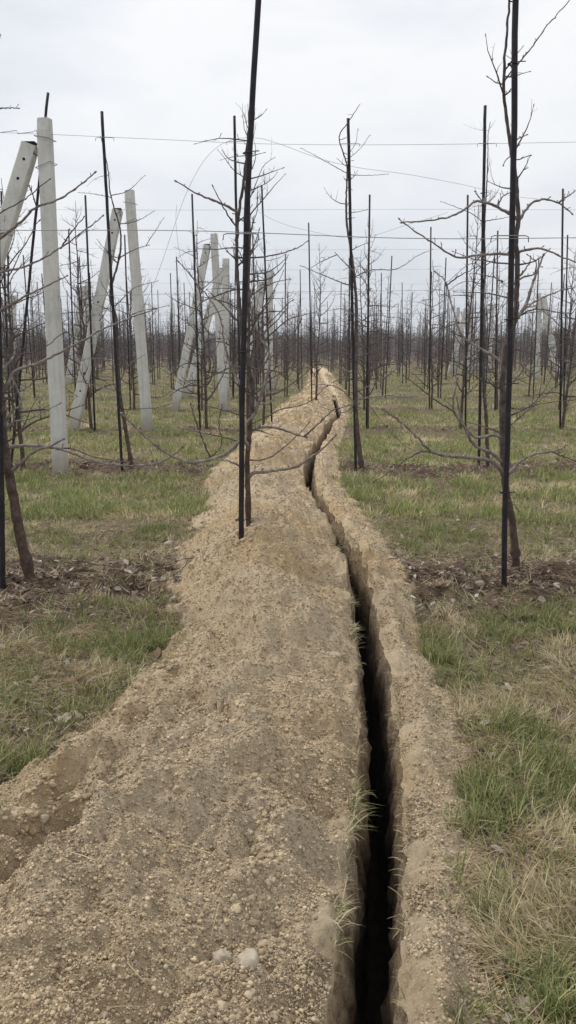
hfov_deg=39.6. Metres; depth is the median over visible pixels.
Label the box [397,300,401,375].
support pole
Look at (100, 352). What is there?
fruit tree
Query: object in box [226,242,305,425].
fruit tree
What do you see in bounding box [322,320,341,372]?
fruit tree
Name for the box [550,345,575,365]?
fruit tree
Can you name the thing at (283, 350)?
fruit tree
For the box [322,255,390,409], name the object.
fruit tree
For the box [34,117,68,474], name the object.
concrete post
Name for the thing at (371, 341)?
trellis wire
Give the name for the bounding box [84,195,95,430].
support pole
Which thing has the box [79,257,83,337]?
support pole
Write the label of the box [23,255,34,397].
support pole
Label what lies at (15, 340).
fruit tree
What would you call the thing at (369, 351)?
fruit tree
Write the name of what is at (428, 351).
support pole
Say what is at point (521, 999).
dead leaf
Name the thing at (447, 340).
fruit tree
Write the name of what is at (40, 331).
support pole
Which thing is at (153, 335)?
support pole
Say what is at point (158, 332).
support pole
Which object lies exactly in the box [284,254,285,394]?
support pole
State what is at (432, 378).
fruit tree
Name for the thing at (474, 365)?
concrete brace
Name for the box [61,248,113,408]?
fruit tree
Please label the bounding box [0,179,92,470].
fruit tree
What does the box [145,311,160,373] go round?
fruit tree
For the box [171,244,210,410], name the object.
concrete brace
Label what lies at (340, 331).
support pole
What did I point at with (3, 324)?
support pole
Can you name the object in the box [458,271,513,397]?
fruit tree
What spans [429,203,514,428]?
fruit tree
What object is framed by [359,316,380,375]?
fruit tree
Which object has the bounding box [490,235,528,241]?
wire clip
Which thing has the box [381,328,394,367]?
fruit tree
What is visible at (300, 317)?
support pole
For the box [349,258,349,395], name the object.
support pole
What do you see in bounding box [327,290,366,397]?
fruit tree
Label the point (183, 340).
fruit tree
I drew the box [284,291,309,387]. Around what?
fruit tree
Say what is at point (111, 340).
support pole
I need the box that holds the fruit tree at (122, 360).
[113,323,129,375]
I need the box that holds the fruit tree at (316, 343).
[312,318,320,366]
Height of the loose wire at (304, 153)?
2.025 m
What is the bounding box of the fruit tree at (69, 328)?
[62,299,78,362]
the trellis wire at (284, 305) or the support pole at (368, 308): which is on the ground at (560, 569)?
the support pole at (368, 308)
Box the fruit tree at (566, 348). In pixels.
[543,247,575,409]
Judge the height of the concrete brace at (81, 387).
3.942 m
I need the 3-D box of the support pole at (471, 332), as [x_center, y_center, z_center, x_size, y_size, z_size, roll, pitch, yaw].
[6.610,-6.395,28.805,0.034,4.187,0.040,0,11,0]
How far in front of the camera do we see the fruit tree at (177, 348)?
24.11 m
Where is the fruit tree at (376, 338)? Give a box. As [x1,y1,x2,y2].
[362,271,395,388]
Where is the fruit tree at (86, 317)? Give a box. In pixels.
[67,281,111,397]
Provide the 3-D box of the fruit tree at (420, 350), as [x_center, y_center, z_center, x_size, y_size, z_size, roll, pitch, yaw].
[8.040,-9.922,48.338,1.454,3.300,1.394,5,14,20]
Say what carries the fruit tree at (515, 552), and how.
on the ground at (560, 569)
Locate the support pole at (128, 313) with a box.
[127,287,130,342]
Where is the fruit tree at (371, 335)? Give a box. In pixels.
[358,291,388,376]
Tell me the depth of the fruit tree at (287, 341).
24.11 m
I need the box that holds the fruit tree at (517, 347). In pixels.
[513,321,525,370]
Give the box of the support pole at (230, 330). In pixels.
[230,285,230,370]
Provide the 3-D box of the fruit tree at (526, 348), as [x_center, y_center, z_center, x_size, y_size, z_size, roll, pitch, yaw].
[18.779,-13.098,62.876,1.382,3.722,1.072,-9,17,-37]
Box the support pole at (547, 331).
[544,283,551,382]
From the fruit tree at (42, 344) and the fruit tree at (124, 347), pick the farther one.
the fruit tree at (124, 347)
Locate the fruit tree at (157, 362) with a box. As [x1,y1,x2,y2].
[147,305,165,378]
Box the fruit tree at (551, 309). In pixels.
[537,286,560,383]
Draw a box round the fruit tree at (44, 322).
[30,274,46,363]
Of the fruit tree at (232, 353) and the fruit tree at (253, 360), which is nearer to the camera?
the fruit tree at (253, 360)
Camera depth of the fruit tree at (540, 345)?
38.52 m
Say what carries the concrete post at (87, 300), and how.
on the ground at (560, 569)
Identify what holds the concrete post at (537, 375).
on the ground at (560, 569)
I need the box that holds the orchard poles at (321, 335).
[5,321,575,364]
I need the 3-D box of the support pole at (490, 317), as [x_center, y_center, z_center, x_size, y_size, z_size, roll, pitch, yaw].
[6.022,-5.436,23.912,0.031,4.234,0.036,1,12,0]
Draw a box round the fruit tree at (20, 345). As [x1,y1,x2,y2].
[1,271,37,394]
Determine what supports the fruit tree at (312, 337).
on the soil bank
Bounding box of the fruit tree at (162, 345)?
[157,322,166,367]
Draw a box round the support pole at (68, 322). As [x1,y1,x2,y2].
[67,295,69,352]
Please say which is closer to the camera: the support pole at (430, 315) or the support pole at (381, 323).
the support pole at (430, 315)
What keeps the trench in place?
in the ground at (560, 569)
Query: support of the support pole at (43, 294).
on the ground at (560, 569)
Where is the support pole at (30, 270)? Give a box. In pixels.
[11,92,48,463]
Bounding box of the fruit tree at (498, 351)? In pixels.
[468,265,533,409]
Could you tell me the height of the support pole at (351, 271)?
4.124 m
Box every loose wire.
[139,137,533,315]
[253,208,447,237]
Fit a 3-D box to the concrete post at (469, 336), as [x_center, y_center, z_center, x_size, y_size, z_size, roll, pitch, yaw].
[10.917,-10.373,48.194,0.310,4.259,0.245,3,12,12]
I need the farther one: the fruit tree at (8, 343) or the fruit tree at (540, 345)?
the fruit tree at (540, 345)
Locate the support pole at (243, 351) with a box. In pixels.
[235,0,260,539]
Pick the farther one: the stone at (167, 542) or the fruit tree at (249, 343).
the fruit tree at (249, 343)
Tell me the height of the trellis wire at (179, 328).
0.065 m
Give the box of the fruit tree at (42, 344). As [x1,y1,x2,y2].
[24,299,47,382]
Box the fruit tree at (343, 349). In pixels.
[331,303,361,388]
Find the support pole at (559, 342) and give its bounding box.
[556,274,564,387]
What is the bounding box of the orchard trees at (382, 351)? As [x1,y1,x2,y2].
[3,325,575,363]
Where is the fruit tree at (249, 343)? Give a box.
[186,103,317,441]
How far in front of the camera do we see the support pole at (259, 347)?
28.91 m
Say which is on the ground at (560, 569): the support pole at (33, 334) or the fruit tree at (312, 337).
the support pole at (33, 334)
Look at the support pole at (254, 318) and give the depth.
19.02 m
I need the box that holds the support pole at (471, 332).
[469,275,474,388]
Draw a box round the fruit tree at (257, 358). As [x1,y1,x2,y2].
[251,325,276,383]
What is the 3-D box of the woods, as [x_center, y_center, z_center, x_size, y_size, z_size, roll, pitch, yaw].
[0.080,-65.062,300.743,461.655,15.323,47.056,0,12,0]
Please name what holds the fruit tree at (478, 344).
on the ground at (560, 569)
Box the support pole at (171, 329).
[170,273,173,389]
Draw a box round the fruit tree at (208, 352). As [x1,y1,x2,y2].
[203,306,214,374]
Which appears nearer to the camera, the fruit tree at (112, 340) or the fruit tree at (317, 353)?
the fruit tree at (317, 353)
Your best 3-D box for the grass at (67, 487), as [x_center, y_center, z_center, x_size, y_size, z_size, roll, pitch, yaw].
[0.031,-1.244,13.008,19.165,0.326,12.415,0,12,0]
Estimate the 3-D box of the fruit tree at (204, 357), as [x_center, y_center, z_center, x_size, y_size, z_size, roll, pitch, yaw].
[-1.609,-3.254,14.359,1.838,3.788,1.531,5,13,29]
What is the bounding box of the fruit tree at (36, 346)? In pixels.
[29,315,46,373]
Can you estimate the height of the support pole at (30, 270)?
4.411 m
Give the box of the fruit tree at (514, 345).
[501,306,524,366]
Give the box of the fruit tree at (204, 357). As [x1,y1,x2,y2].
[164,220,255,428]
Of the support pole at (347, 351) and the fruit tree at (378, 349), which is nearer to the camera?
the support pole at (347, 351)
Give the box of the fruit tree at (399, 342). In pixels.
[386,318,407,367]
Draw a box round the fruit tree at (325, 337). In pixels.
[320,317,329,366]
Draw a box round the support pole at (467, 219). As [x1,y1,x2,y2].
[464,195,468,424]
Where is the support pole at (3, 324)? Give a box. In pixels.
[1,298,6,358]
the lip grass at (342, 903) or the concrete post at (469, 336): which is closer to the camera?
the lip grass at (342, 903)
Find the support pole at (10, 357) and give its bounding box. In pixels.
[7,262,12,407]
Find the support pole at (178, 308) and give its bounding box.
[176,256,180,359]
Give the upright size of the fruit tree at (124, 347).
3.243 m
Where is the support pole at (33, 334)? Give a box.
[30,292,36,376]
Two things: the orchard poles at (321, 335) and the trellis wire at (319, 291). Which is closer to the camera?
the trellis wire at (319, 291)
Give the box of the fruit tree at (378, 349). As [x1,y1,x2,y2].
[365,313,386,378]
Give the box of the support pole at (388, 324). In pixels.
[385,256,391,396]
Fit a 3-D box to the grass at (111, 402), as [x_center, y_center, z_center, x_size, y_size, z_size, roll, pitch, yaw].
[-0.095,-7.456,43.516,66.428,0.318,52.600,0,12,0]
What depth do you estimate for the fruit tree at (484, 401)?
9.48 m
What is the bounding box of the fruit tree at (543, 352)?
[532,320,548,374]
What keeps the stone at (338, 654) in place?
on the soil bank
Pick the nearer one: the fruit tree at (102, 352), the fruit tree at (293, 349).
the fruit tree at (102, 352)
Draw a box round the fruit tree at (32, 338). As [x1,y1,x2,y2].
[16,268,46,396]
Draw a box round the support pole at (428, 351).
[427,273,431,388]
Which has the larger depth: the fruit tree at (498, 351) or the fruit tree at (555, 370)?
the fruit tree at (555, 370)
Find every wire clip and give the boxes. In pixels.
[223,233,259,239]
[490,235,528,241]
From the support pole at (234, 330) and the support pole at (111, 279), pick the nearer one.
the support pole at (111, 279)
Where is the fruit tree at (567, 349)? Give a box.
[562,311,575,373]
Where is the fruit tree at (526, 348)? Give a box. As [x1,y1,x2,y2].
[524,328,530,364]
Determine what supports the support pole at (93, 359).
on the ground at (560, 569)
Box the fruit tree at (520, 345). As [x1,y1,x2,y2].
[514,320,527,368]
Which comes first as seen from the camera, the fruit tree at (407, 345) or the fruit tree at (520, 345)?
the fruit tree at (407, 345)
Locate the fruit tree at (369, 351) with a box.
[325,227,401,428]
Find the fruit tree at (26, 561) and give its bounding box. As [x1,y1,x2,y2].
[0,34,183,581]
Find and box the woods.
[8,325,575,352]
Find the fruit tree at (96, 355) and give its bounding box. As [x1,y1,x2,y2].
[77,292,112,374]
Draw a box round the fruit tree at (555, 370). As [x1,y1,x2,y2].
[537,303,575,389]
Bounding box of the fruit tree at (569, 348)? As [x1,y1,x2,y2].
[559,315,575,375]
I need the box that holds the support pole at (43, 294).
[41,273,45,325]
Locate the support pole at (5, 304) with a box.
[0,191,10,431]
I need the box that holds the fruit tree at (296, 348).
[284,307,306,383]
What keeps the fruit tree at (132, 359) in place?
on the ground at (560, 569)
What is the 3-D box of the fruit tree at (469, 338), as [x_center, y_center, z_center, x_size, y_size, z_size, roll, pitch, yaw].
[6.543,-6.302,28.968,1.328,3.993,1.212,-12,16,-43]
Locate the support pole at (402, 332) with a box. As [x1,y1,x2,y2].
[402,282,402,383]
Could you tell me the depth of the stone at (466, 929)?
2.07 m
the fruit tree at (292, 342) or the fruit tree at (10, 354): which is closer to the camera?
the fruit tree at (10, 354)
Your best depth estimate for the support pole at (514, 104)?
4.57 m
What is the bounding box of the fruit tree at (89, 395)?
[37,201,132,428]
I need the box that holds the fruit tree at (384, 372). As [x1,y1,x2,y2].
[361,274,412,394]
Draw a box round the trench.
[302,394,407,1023]
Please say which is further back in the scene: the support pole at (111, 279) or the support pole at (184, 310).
the support pole at (184, 310)
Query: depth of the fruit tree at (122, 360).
43.53 m
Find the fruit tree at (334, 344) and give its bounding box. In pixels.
[320,318,338,368]
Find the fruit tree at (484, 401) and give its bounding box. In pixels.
[440,120,525,467]
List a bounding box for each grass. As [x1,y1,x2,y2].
[3,365,575,417]
[4,407,575,522]
[303,448,418,1009]
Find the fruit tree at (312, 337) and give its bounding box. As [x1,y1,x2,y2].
[303,307,327,364]
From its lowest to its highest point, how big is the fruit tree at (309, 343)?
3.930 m
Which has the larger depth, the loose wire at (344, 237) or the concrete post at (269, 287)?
the concrete post at (269, 287)
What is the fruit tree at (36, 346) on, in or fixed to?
on the ground at (560, 569)
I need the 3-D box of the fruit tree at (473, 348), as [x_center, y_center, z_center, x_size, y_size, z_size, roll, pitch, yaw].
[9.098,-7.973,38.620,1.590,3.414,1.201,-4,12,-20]
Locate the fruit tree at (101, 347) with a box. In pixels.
[98,321,108,371]
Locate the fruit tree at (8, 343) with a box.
[1,290,30,373]
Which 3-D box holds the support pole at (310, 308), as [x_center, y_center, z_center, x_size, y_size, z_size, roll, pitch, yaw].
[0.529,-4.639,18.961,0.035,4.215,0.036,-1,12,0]
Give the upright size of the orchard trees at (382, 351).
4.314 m
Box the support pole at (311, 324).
[310,299,311,373]
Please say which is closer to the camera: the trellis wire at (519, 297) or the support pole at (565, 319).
the support pole at (565, 319)
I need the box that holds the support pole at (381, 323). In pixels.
[380,273,381,388]
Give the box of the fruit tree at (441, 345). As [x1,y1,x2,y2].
[427,301,458,377]
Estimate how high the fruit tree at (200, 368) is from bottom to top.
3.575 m
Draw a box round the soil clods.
[2,492,500,1022]
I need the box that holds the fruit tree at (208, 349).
[205,317,213,363]
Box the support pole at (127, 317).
[124,235,130,410]
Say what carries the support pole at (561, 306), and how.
on the ground at (560, 569)
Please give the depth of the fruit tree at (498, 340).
48.26 m
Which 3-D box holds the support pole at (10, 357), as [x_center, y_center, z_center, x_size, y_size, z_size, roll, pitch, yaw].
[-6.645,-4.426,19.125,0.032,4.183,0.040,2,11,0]
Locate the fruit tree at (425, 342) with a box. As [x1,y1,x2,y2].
[419,310,435,364]
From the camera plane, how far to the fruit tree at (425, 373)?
29.04 m
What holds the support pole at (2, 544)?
on the ground at (560, 569)
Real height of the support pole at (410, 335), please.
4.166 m
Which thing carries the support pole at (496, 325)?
on the ground at (560, 569)
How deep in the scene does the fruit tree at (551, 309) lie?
33.80 m
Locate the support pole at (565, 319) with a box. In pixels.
[563,235,567,404]
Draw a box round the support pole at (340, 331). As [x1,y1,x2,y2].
[339,283,341,383]
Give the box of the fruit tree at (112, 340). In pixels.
[100,293,134,368]
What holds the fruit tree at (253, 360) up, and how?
on the ground at (560, 569)
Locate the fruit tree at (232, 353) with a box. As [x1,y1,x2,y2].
[207,280,250,397]
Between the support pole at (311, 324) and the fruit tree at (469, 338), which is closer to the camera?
the fruit tree at (469, 338)
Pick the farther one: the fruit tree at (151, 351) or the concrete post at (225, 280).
the fruit tree at (151, 351)
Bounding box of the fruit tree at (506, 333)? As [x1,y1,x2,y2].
[493,285,527,366]
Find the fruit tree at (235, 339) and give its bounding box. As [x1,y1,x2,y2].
[233,300,240,370]
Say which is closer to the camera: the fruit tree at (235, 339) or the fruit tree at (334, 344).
the fruit tree at (235, 339)
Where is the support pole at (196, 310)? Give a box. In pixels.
[191,194,200,429]
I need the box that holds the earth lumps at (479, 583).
[2,425,575,622]
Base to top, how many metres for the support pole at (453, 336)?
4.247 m
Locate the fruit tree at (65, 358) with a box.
[62,316,71,370]
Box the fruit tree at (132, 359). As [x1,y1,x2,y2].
[106,266,171,408]
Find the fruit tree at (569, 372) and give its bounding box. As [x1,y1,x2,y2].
[524,262,575,428]
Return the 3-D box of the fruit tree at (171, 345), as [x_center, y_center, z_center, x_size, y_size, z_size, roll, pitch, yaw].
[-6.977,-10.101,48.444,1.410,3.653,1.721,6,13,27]
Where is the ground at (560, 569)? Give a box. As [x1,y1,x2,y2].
[0,353,575,1023]
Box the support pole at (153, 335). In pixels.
[151,283,154,383]
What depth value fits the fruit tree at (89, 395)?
14.34 m
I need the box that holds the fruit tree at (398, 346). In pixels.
[390,313,408,375]
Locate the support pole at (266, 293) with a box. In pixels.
[261,186,272,422]
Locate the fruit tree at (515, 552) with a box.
[372,0,575,569]
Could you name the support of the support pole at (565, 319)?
on the ground at (560, 569)
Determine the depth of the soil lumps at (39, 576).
4.97 m
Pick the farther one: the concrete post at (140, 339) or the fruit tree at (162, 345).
the fruit tree at (162, 345)
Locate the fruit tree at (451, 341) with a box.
[446,317,462,362]
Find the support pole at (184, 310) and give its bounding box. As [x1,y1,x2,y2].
[184,287,187,376]
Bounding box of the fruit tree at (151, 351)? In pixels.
[145,300,165,384]
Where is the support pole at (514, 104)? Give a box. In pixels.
[499,0,525,586]
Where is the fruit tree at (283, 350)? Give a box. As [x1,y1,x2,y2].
[278,328,294,374]
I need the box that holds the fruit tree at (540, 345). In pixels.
[527,310,555,365]
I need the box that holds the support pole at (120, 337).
[118,299,121,373]
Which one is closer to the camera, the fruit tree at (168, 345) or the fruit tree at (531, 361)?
the fruit tree at (531, 361)
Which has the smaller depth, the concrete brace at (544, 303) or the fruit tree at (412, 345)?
the concrete brace at (544, 303)
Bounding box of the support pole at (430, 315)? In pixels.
[429,227,431,408]
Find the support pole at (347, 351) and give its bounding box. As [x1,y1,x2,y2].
[346,316,348,389]
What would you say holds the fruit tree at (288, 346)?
on the ground at (560, 569)
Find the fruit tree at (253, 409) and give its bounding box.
[120,109,359,526]
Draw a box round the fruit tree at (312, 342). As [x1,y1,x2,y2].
[299,302,322,375]
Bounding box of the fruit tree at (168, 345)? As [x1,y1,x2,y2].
[156,324,177,368]
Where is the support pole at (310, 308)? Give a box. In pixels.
[308,223,312,401]
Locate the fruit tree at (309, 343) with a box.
[302,312,318,370]
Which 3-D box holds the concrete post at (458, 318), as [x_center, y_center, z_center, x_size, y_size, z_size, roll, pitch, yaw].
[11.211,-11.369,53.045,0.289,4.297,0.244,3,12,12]
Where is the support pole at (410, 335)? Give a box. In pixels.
[409,293,412,374]
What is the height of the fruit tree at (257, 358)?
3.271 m
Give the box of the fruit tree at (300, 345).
[291,323,308,371]
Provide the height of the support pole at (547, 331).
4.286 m
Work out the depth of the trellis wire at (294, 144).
9.02 m
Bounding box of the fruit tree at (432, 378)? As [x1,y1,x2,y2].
[405,261,458,408]
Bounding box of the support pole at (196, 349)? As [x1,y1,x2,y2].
[194,235,198,410]
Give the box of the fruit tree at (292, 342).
[284,316,296,370]
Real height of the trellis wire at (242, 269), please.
0.084 m
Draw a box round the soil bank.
[0,367,509,1023]
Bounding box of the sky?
[0,0,575,345]
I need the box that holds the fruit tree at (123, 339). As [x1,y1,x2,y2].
[118,314,127,361]
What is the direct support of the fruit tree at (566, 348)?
on the ground at (560, 569)
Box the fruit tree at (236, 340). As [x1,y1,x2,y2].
[213,303,240,370]
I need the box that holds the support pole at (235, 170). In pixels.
[233,116,240,395]
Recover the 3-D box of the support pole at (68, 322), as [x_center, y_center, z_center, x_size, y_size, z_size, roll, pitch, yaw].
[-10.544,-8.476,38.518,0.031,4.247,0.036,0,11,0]
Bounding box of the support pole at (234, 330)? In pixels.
[233,271,235,397]
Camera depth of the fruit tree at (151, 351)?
33.71 m
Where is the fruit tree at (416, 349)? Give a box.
[409,325,421,362]
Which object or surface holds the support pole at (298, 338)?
on the ground at (560, 569)
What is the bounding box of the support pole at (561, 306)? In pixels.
[559,189,563,428]
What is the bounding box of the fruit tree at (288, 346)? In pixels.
[276,316,300,378]
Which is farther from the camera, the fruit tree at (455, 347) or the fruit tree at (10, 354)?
the fruit tree at (455, 347)
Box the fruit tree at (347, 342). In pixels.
[341,302,354,376]
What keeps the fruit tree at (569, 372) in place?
on the ground at (560, 569)
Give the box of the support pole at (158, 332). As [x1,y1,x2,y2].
[157,290,159,372]
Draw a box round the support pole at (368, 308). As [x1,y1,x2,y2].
[366,195,370,428]
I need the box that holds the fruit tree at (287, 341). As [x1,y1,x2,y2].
[271,274,306,396]
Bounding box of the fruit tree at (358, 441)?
[299,104,442,471]
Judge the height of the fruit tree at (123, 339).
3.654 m
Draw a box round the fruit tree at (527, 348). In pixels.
[516,319,533,371]
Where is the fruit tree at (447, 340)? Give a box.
[437,297,463,379]
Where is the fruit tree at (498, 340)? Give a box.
[491,317,506,363]
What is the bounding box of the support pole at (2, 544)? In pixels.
[0,258,5,589]
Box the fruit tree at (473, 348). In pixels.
[469,314,478,379]
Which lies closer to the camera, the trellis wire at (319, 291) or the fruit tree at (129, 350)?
the trellis wire at (319, 291)
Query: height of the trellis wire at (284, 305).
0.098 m
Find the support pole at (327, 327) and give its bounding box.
[327,301,328,371]
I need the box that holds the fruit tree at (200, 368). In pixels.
[172,281,215,410]
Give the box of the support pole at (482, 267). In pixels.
[477,105,486,465]
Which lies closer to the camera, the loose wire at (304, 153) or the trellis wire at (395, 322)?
the loose wire at (304, 153)
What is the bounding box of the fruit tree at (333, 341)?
[324,314,340,370]
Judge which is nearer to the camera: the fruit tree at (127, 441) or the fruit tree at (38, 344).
the fruit tree at (127, 441)
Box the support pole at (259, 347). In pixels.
[257,274,260,385]
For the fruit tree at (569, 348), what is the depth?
43.57 m
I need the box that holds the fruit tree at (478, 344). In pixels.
[471,312,491,369]
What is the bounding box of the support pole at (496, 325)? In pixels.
[494,231,498,410]
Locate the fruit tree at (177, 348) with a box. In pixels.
[158,278,192,375]
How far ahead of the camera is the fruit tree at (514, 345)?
33.85 m
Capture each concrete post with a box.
[11,296,16,353]
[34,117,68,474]
[84,281,89,382]
[123,189,152,430]
[209,233,227,411]
[222,258,229,398]
[265,271,272,388]
[454,307,459,370]
[467,303,471,373]
[487,303,492,373]
[535,293,540,379]
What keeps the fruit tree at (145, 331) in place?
on the ground at (560, 569)
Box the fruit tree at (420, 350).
[412,326,432,373]
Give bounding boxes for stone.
[40,814,49,824]
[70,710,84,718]
[164,540,172,545]
[213,949,232,965]
[234,948,258,969]
[329,652,341,657]
[462,927,469,934]
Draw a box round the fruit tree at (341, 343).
[325,293,358,383]
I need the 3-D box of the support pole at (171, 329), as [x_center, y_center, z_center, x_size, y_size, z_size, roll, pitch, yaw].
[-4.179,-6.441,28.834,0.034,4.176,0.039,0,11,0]
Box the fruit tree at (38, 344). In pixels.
[29,304,42,377]
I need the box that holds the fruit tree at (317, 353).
[285,243,342,400]
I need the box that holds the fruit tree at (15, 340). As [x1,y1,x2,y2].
[2,302,23,383]
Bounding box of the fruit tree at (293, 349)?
[289,327,300,368]
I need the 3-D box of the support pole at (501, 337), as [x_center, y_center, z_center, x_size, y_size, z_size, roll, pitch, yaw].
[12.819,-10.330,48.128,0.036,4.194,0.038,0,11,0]
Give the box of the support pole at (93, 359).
[90,281,95,390]
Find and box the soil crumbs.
[0,371,512,1023]
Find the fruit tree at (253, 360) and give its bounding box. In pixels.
[232,258,279,405]
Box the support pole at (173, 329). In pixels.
[172,299,174,375]
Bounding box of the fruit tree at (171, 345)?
[162,316,180,363]
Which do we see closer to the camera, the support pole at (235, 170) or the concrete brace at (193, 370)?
the support pole at (235, 170)
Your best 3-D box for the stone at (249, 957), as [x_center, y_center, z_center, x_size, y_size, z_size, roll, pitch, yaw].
[-0.089,0.983,1.743,0.057,0.042,0.056,-10,15,-40]
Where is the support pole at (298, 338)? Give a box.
[297,302,299,377]
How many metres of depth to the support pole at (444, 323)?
33.49 m
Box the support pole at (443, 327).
[440,258,446,397]
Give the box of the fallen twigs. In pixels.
[5,459,575,613]
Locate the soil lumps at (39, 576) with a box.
[0,467,536,597]
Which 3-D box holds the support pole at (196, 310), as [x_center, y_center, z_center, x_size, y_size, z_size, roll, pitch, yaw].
[-1.632,-3.450,14.249,0.031,4.180,0.036,-1,11,0]
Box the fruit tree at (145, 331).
[119,268,166,374]
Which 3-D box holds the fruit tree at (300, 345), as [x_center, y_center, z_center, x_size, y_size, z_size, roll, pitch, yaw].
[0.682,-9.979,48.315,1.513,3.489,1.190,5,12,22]
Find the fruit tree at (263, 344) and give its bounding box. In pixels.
[252,294,274,369]
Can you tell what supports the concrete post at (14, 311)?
on the ground at (560, 569)
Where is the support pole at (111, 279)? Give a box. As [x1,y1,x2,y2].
[100,111,123,470]
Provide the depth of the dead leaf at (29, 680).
3.68 m
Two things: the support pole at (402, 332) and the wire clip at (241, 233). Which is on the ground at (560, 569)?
the support pole at (402, 332)
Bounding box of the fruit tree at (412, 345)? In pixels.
[405,327,416,358]
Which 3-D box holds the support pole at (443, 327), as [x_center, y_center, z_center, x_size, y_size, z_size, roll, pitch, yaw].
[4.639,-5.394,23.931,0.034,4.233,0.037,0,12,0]
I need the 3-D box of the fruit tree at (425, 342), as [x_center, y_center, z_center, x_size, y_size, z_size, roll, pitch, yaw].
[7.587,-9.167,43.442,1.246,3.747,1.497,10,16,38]
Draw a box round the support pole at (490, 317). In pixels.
[485,260,494,386]
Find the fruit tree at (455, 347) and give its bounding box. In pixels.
[446,308,469,375]
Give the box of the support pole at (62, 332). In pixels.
[61,304,65,375]
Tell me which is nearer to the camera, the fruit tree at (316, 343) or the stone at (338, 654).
the stone at (338, 654)
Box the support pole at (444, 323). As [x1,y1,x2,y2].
[442,282,446,370]
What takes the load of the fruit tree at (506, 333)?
on the ground at (560, 569)
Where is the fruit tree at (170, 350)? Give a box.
[155,300,187,386]
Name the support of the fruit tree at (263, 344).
on the ground at (560, 569)
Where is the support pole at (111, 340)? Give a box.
[109,281,113,383]
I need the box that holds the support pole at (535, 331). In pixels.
[533,257,539,398]
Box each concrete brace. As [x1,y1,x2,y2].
[0,141,37,273]
[65,286,84,383]
[67,208,122,431]
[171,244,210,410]
[182,268,221,397]
[234,282,263,389]
[448,308,465,373]
[470,308,488,372]
[541,297,559,379]
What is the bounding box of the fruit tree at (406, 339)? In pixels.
[395,298,416,378]
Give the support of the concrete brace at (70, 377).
on the ground at (560, 569)
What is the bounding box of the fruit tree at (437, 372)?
[419,271,460,397]
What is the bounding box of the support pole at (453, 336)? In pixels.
[453,298,454,365]
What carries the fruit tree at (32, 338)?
on the ground at (560, 569)
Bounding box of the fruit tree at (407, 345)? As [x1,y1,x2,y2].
[389,290,421,382]
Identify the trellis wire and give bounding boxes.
[0,230,575,238]
[1,312,575,314]
[3,132,563,144]
[7,319,540,322]
[12,247,421,249]
[21,209,508,209]
[32,268,522,269]
[58,289,540,296]
[70,304,382,305]
[155,328,492,328]
[166,332,435,333]
[301,297,547,298]
[312,341,423,341]
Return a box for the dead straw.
[0,399,575,1023]
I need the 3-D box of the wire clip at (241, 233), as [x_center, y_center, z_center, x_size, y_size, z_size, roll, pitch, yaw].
[-0.264,-1.550,4.501,0.209,0.038,0.006,0,12,0]
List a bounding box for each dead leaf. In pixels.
[18,676,38,683]
[54,712,71,723]
[495,973,501,985]
[514,996,542,1010]
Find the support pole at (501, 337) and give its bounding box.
[499,308,502,373]
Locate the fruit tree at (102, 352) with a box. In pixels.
[98,322,110,372]
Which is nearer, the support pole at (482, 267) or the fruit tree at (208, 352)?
the support pole at (482, 267)
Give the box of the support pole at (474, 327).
[473,293,475,379]
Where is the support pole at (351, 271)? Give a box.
[346,118,356,471]
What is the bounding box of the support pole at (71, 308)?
[68,229,75,389]
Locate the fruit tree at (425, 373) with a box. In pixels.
[407,292,438,389]
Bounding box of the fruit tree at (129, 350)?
[119,297,136,389]
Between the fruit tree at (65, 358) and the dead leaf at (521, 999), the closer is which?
the dead leaf at (521, 999)
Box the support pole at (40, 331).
[37,281,43,382]
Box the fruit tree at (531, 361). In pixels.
[513,278,545,396]
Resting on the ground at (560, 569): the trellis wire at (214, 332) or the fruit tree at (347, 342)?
the fruit tree at (347, 342)
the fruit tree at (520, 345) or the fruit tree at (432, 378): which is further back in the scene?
the fruit tree at (520, 345)
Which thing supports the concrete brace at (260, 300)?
on the ground at (560, 569)
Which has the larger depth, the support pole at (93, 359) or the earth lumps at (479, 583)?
the support pole at (93, 359)
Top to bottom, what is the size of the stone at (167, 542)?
0.050 m
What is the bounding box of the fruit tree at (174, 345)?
[160,314,180,375]
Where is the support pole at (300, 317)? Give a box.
[300,270,301,381]
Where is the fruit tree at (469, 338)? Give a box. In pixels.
[454,282,478,371]
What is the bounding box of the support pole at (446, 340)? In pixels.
[445,304,447,379]
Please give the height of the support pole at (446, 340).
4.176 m
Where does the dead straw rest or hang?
on the ground at (560, 569)
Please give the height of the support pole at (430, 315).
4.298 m
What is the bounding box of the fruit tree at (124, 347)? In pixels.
[114,318,135,378]
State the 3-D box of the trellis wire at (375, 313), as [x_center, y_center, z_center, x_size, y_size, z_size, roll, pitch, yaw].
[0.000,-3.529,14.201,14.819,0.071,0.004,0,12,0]
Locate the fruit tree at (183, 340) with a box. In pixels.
[166,304,200,381]
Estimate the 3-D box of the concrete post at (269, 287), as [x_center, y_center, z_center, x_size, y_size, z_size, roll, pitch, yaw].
[-0.673,-6.454,28.793,0.309,4.290,0.263,3,12,12]
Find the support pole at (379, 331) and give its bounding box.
[378,293,380,379]
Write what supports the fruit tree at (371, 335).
on the ground at (560, 569)
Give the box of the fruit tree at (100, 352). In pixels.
[95,323,111,375]
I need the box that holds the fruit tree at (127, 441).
[64,136,173,468]
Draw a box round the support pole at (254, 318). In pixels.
[252,234,257,401]
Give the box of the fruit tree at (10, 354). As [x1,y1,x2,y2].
[1,283,37,420]

